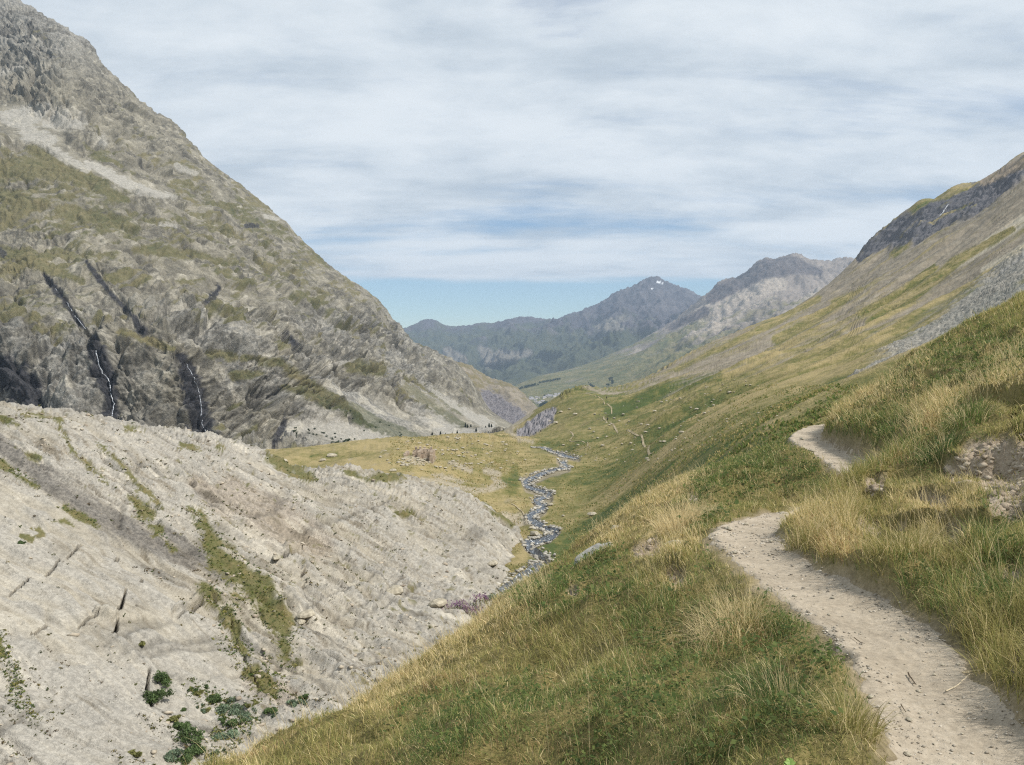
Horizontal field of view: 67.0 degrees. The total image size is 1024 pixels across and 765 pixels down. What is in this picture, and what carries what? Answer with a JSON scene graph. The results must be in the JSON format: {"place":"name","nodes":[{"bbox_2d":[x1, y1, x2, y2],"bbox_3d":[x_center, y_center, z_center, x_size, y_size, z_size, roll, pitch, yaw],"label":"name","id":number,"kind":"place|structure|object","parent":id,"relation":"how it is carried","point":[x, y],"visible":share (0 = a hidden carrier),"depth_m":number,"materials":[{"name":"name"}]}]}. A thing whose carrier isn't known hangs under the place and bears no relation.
{"place":"outdoors","nodes":[
{"label":"outdoors","id":0,"kind":"place"},
{"bbox_2d":[0,0,511,448],"bbox_3d":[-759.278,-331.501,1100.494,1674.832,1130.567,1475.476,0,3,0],"label":"mountain","id":1,"kind":"structure","parent":0,"point":[159,252],"depth_m":861.54,"materials":[{"name":"grey stone"}]},
{"bbox_2d":[96,351,114,415],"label":"waterfall","id":2,"kind":"structure","parent":1,"relation":"on","point":[109,384],"depth_m":555.39,"materials":[{"name":"liquid"}]},
{"bbox_2d":[187,365,205,430],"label":"waterfall","id":3,"kind":"structure","parent":1,"relation":"on","point":[198,391],"depth_m":584.10,"materials":[{"name":"liquid"}]},
{"bbox_2d":[0,401,522,764],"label":"rock slab","id":4,"kind":"object","parent":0,"point":[98,582],"visible":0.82,"depth_m":76.19,"materials":[{"name":"grey stone"}]},
{"bbox_2d":[128,749,141,756],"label":"shrub","id":5,"kind":"object","parent":4,"relation":"on","point":[132,752],"visible":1,"depth_m":48.68,"materials":[{"name":"green plant"}]},
{"bbox_2d":[143,688,175,704],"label":"shrub","id":6,"kind":"object","parent":4,"relation":"on","point":[154,696],"visible":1,"depth_m":55.02,"materials":[{"name":"green plant"}]},
{"bbox_2d":[153,670,171,686],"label":"shrub","id":7,"kind":"object","parent":4,"relation":"on","point":[162,677],"visible":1,"depth_m":57.41,"materials":[{"name":"green plant"}]},
{"bbox_2d":[163,748,183,762],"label":"shrub","id":8,"kind":"object","parent":4,"relation":"on","point":[169,756],"visible":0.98,"depth_m":49.52,"materials":[{"name":"green plant"}]},
{"bbox_2d":[166,714,181,721],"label":"shrub","id":9,"kind":"object","parent":4,"relation":"on","point":[174,718],"visible":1,"depth_m":53.25,"materials":[{"name":"green plant"}]},
{"bbox_2d":[172,721,189,729],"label":"shrub","id":10,"kind":"object","parent":4,"relation":"on","point":[177,725],"visible":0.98,"depth_m":52.84,"materials":[{"name":"green plant"}]},
{"bbox_2d":[175,752,193,764],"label":"shrub","id":11,"kind":"object","parent":4,"relation":"on","point":[188,757],"visible":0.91,"depth_m":49.48,"materials":[{"name":"green plant"}]},
{"bbox_2d":[175,724,204,743],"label":"shrub","id":12,"kind":"object","parent":4,"relation":"on","point":[198,733],"visible":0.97,"depth_m":52.00,"materials":[{"name":"green plant"}]},
{"bbox_2d":[184,743,205,754],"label":"shrub","id":13,"kind":"object","parent":4,"relation":"on","point":[194,748],"visible":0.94,"depth_m":51.03,"materials":[{"name":"green plant"}]},
{"bbox_2d":[192,690,203,695],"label":"shrub","id":14,"kind":"object","parent":4,"relation":"on","point":[199,692],"visible":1,"depth_m":57.42,"materials":[{"name":"green plant"}]},
{"bbox_2d":[207,692,222,703],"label":"shrub","id":15,"kind":"object","parent":4,"relation":"on","point":[215,698],"visible":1,"depth_m":57.59,"materials":[{"name":"green plant"}]},
{"bbox_2d":[217,715,226,723],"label":"shrub","id":16,"kind":"object","parent":4,"relation":"on","point":[221,719],"visible":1,"depth_m":55.10,"materials":[{"name":"green plant"}]},
{"bbox_2d":[210,729,240,740],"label":"shrub","id":17,"kind":"object","parent":4,"relation":"on","point":[231,733],"visible":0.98,"depth_m":52.94,"materials":[{"name":"green plant"}]},
{"bbox_2d":[214,696,243,714],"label":"shrub","id":18,"kind":"object","parent":4,"relation":"on","point":[221,708],"visible":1,"depth_m":57.20,"materials":[{"name":"green plant"}]},
{"bbox_2d":[222,718,245,726],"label":"shrub","id":19,"kind":"object","parent":4,"relation":"on","point":[235,721],"visible":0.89,"depth_m":54.97,"materials":[{"name":"green plant"}]},
{"bbox_2d":[233,714,252,720],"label":"shrub","id":20,"kind":"object","parent":4,"relation":"on","point":[246,716],"visible":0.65,"depth_m":56.20,"materials":[{"name":"green plant"}]},
{"bbox_2d":[230,707,256,718],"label":"shrub","id":21,"kind":"object","parent":4,"relation":"on","point":[242,711],"visible":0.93,"depth_m":56.80,"materials":[{"name":"green plant"}]},
{"bbox_2d":[245,699,258,707],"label":"shrub","id":22,"kind":"object","parent":4,"relation":"on","point":[254,702],"visible":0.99,"depth_m":57.68,"materials":[{"name":"green plant"}]},
{"bbox_2d":[0,404,514,764],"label":"ground cover","id":23,"kind":"object","parent":4,"relation":"on","point":[17,681],"visible":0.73,"depth_m":67.32,"materials":[{"name":"green plant"}]},
{"bbox_2d":[0,410,517,764],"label":"rubble","id":24,"kind":"object","parent":4,"relation":"on","point":[237,698],"visible":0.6,"depth_m":71.95,"materials":[{"name":"stone"}]},
{"bbox_2d":[262,706,277,713],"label":"shrub","id":25,"kind":"object","parent":4,"relation":"on","point":[268,710],"visible":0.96,"depth_m":56.80,"materials":[{"name":"green plant"}]},
{"bbox_2d":[272,555,280,559],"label":"boulder","id":26,"kind":"object","parent":4,"relation":"on","point":[276,557],"visible":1,"depth_m":82.78,"materials":[{"name":"stone"}]},
{"bbox_2d":[286,699,308,706],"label":"shrub","id":27,"kind":"object","parent":4,"relation":"on","point":[293,702],"visible":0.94,"depth_m":59.15,"materials":[{"name":"green plant"}]},
{"bbox_2d":[296,618,305,624],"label":"boulder","id":28,"kind":"object","parent":4,"relation":"on","point":[300,621],"visible":0.94,"depth_m":73.59,"materials":[{"name":"stone"}]},
{"bbox_2d":[298,693,308,700],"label":"shrub","id":29,"kind":"object","parent":4,"relation":"on","point":[305,696],"visible":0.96,"depth_m":59.65,"materials":[{"name":"green plant"}]},
{"bbox_2d":[297,609,314,618],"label":"boulder","id":30,"kind":"object","parent":4,"relation":"on","point":[307,613],"visible":1,"depth_m":74.08,"materials":[{"name":"stone"}]},
{"bbox_2d":[386,585,402,594],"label":"boulder","id":31,"kind":"object","parent":4,"relation":"on","point":[395,589],"visible":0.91,"depth_m":86.37,"materials":[{"name":"stone"}]},
{"bbox_2d":[428,598,446,607],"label":"boulder","id":32,"kind":"object","parent":4,"relation":"on","point":[438,602],"visible":0.98,"depth_m":85.35,"materials":[{"name":"stone"}]},
{"bbox_2d":[441,599,469,611],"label":"flower clump","id":33,"kind":"object","parent":4,"relation":"on","point":[455,604],"visible":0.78,"depth_m":86.88,"materials":[{"name":"purple plant"}]},
{"bbox_2d":[463,603,486,616],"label":"flower clump","id":34,"kind":"object","parent":4,"relation":"on","point":[472,607],"visible":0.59,"depth_m":86.07,"materials":[{"name":"purple plant"}]},
{"bbox_2d":[470,593,488,605],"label":"flower clump","id":35,"kind":"object","parent":4,"relation":"on","point":[484,596],"visible":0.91,"depth_m":87.25,"materials":[{"name":"purple plant"}]},
{"bbox_2d":[485,593,495,599],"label":"shrub","id":36,"kind":"object","parent":4,"relation":"on","point":[490,596],"visible":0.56,"depth_m":92.86,"materials":[{"name":"green plant"}]},
{"bbox_2d":[487,560,497,565],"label":"boulder","id":37,"kind":"object","parent":4,"relation":"on","point":[492,562],"visible":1,"depth_m":104.13,"materials":[{"name":"stone"}]},
{"bbox_2d":[456,361,537,423],"bbox_3d":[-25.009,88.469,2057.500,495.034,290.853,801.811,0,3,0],"label":"hill","id":38,"kind":"structure","parent":0,"point":[509,402],"depth_m":1975.37,"materials":[{"name":"grey stone"}]},
{"bbox_2d":[21,0,1023,327],"label":"sky","id":39,"kind":"structure","parent":0,"point":[458,162],"materials":[{"name":"white"}]},
{"bbox_2d":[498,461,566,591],"bbox_3d":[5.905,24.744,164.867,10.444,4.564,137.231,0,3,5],"label":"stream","id":40,"kind":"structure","parent":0,"point":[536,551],"depth_m":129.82,"materials":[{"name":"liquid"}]},
{"bbox_2d":[403,276,700,385],"bbox_3d":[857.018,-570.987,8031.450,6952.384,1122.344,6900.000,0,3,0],"label":"mountain","id":41,"kind":"structure","parent":0,"point":[516,350],"depth_m":7204.24,"materials":[{"name":"stone"}]},
{"bbox_2d":[540,447,577,458],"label":"stream","id":42,"kind":"structure","parent":0,"point":[563,454],"depth_m":266.77,"materials":[{"name":"liquid"}]},
{"bbox_2d":[181,290,1023,764],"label":"hillside","id":43,"kind":"structure","parent":0,"point":[864,576],"depth_m":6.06,"materials":[{"name":"green plant"}]},
{"bbox_2d":[574,542,612,563],"bbox_3d":[1.336,2.875,12.776,0.577,0.133,0.791,13,40,42],"label":"boulder","id":44,"kind":"object","parent":43,"relation":"on","point":[596,546],"visible":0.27,"depth_m":12.85,"materials":[{"name":"grey stone"}]},
{"bbox_2d":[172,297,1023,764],"bbox_3d":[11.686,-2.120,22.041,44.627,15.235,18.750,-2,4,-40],"label":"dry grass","id":45,"kind":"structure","parent":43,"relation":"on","point":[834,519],"depth_m":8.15,"materials":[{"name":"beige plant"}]},
{"bbox_2d":[619,488,715,541],"bbox_3d":[1.930,1.622,9.677,1.490,0.617,1.533,-2,4,-36],"label":"grass tussock","id":46,"kind":"object","parent":43,"relation":"on","point":[673,521],"depth_m":9.69,"materials":[{"name":"beige plant"}]},
{"bbox_2d":[660,499,724,519],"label":"grass tussock","id":47,"kind":"object","parent":43,"relation":"on","point":[696,510],"depth_m":10.24,"materials":[{"name":"green plant"}]},
{"bbox_2d":[626,578,818,650],"bbox_3d":[1.402,1.589,5.231,1.333,0.554,1.180,-1,3,-21],"label":"grass tussock","id":48,"kind":"object","parent":43,"relation":"on","point":[732,617],"depth_m":5.29,"materials":[{"name":"plant"}]},
{"bbox_2d":[701,649,848,720],"bbox_3d":[1.154,1.362,3.490,0.708,0.267,0.784,0,3,0],"label":"grass tussock","id":49,"kind":"object","parent":43,"relation":"on","point":[778,680],"depth_m":3.55,"materials":[{"name":"green plant"}]},
{"bbox_2d":[783,758,795,764],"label":"leafy plant","id":50,"kind":"object","parent":43,"relation":"on","point":[789,761],"visible":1,"depth_m":2.84,"materials":[{"name":"green plant"}]},
{"bbox_2d":[568,433,1023,674],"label":"rubble","id":51,"kind":"object","parent":43,"relation":"on","point":[874,488],"visible":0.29,"depth_m":8.22,"materials":[{"name":"grey stone"}]},
{"bbox_2d":[759,511,846,558],"bbox_3d":[2.601,1.332,6.976,0.930,0.482,1.037,-2,4,-36],"label":"grass tussock","id":52,"kind":"object","parent":43,"relation":"on","point":[802,538],"depth_m":6.96,"materials":[{"name":"beige plant"}]},
{"bbox_2d":[757,677,904,761],"bbox_3d":[1.293,1.317,3.127,0.647,0.255,0.600,2,4,40],"label":"grass tussock","id":53,"kind":"object","parent":43,"relation":"on","point":[859,715],"depth_m":3.09,"materials":[{"name":"plant"}]},
{"bbox_2d":[821,513,959,563],"bbox_3d":[2.818,1.136,5.761,1.109,0.461,1.201,0,3,0],"label":"grass tussock","id":54,"kind":"object","parent":43,"relation":"on","point":[907,539],"depth_m":5.71,"materials":[{"name":"beige plant"}]},
{"bbox_2d":[893,425,969,466],"bbox_3d":[4.819,0.782,9.035,1.202,0.641,0.969,0,3,0],"label":"grass tussock","id":55,"kind":"object","parent":43,"relation":"on","point":[947,439],"depth_m":9.02,"materials":[{"name":"green plant"}]},
{"bbox_2d":[922,393,1008,436],"bbox_3d":[5.597,0.379,9.652,1.198,0.614,1.282,0,3,0],"label":"grass tussock","id":56,"kind":"object","parent":43,"relation":"on","point":[972,410],"depth_m":9.56,"materials":[{"name":"green plant"}]},
{"bbox_2d":[930,511,1023,544],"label":"grass tussock","id":57,"kind":"object","parent":43,"relation":"on","point":[985,524],"depth_m":6.06,"materials":[{"name":"plant"}]},
{"bbox_2d":[603,402,645,445],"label":"path","id":58,"kind":"structure","parent":0,"point":[641,435],"depth_m":258.18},
{"bbox_2d":[266,152,1023,601],"bbox_3d":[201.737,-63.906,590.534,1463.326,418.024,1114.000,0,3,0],"label":"valley ground","id":59,"kind":"structure","parent":0,"point":[920,272],"depth_m":268.71,"materials":[{"name":"green plant"}]},
{"bbox_2d":[327,453,336,456],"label":"boulder","id":60,"kind":"object","parent":59,"relation":"on","point":[331,455],"visible":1,"depth_m":193.40,"materials":[{"name":"stone"}]},
{"bbox_2d":[403,446,434,462],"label":"ruined hut","id":61,"kind":"object","parent":59,"relation":"on","point":[424,452],"visible":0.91,"depth_m":176.99,"materials":[{"name":"beige stone"}]},
{"bbox_2d":[495,446,581,588],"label":"stream","id":62,"kind":"structure","parent":59,"relation":"on","point":[537,517],"depth_m":147.07,"materials":[{"name":"grey liquid"}]},
{"bbox_2d":[530,531,539,535],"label":"boulder","id":63,"kind":"object","parent":62,"relation":"on","point":[534,533],"visible":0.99,"depth_m":126.44,"materials":[{"name":"stone"}]},
{"bbox_2d":[515,253,854,407],"bbox_3d":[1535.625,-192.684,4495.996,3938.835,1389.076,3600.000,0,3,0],"label":"mountain","id":64,"kind":"structure","parent":0,"point":[763,289],"depth_m":4557.11,"materials":[{"name":"grey stone"}]},
{"bbox_2d":[519,377,613,405],"bbox_3d":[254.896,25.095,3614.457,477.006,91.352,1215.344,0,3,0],"label":"wood","id":65,"kind":"object","parent":64,"relation":"on","point":[553,379],"visible":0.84,"depth_m":3840.96,"materials":[{"name":"green plant"}]},
{"bbox_2d":[707,424,1023,764],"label":"path","id":66,"kind":"structure","parent":0,"point":[894,653],"depth_m":4.29,"materials":[{"name":"beige gravel"}]},
{"bbox_2d":[903,751,911,755],"bbox_3d":[1.607,1.506,3.140,0.031,0.010,0.024,2,3,29],"label":"pebble","id":67,"kind":"object","parent":66,"relation":"on","point":[906,753],"visible":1,"depth_m":3.13,"materials":[{"name":"stone"}]},
{"bbox_2d":[945,674,969,691],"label":"twig","id":68,"kind":"object","parent":66,"relation":"on","point":[957,684],"visible":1,"depth_m":3.88,"materials":[{"name":"brown wood"}]}
]}

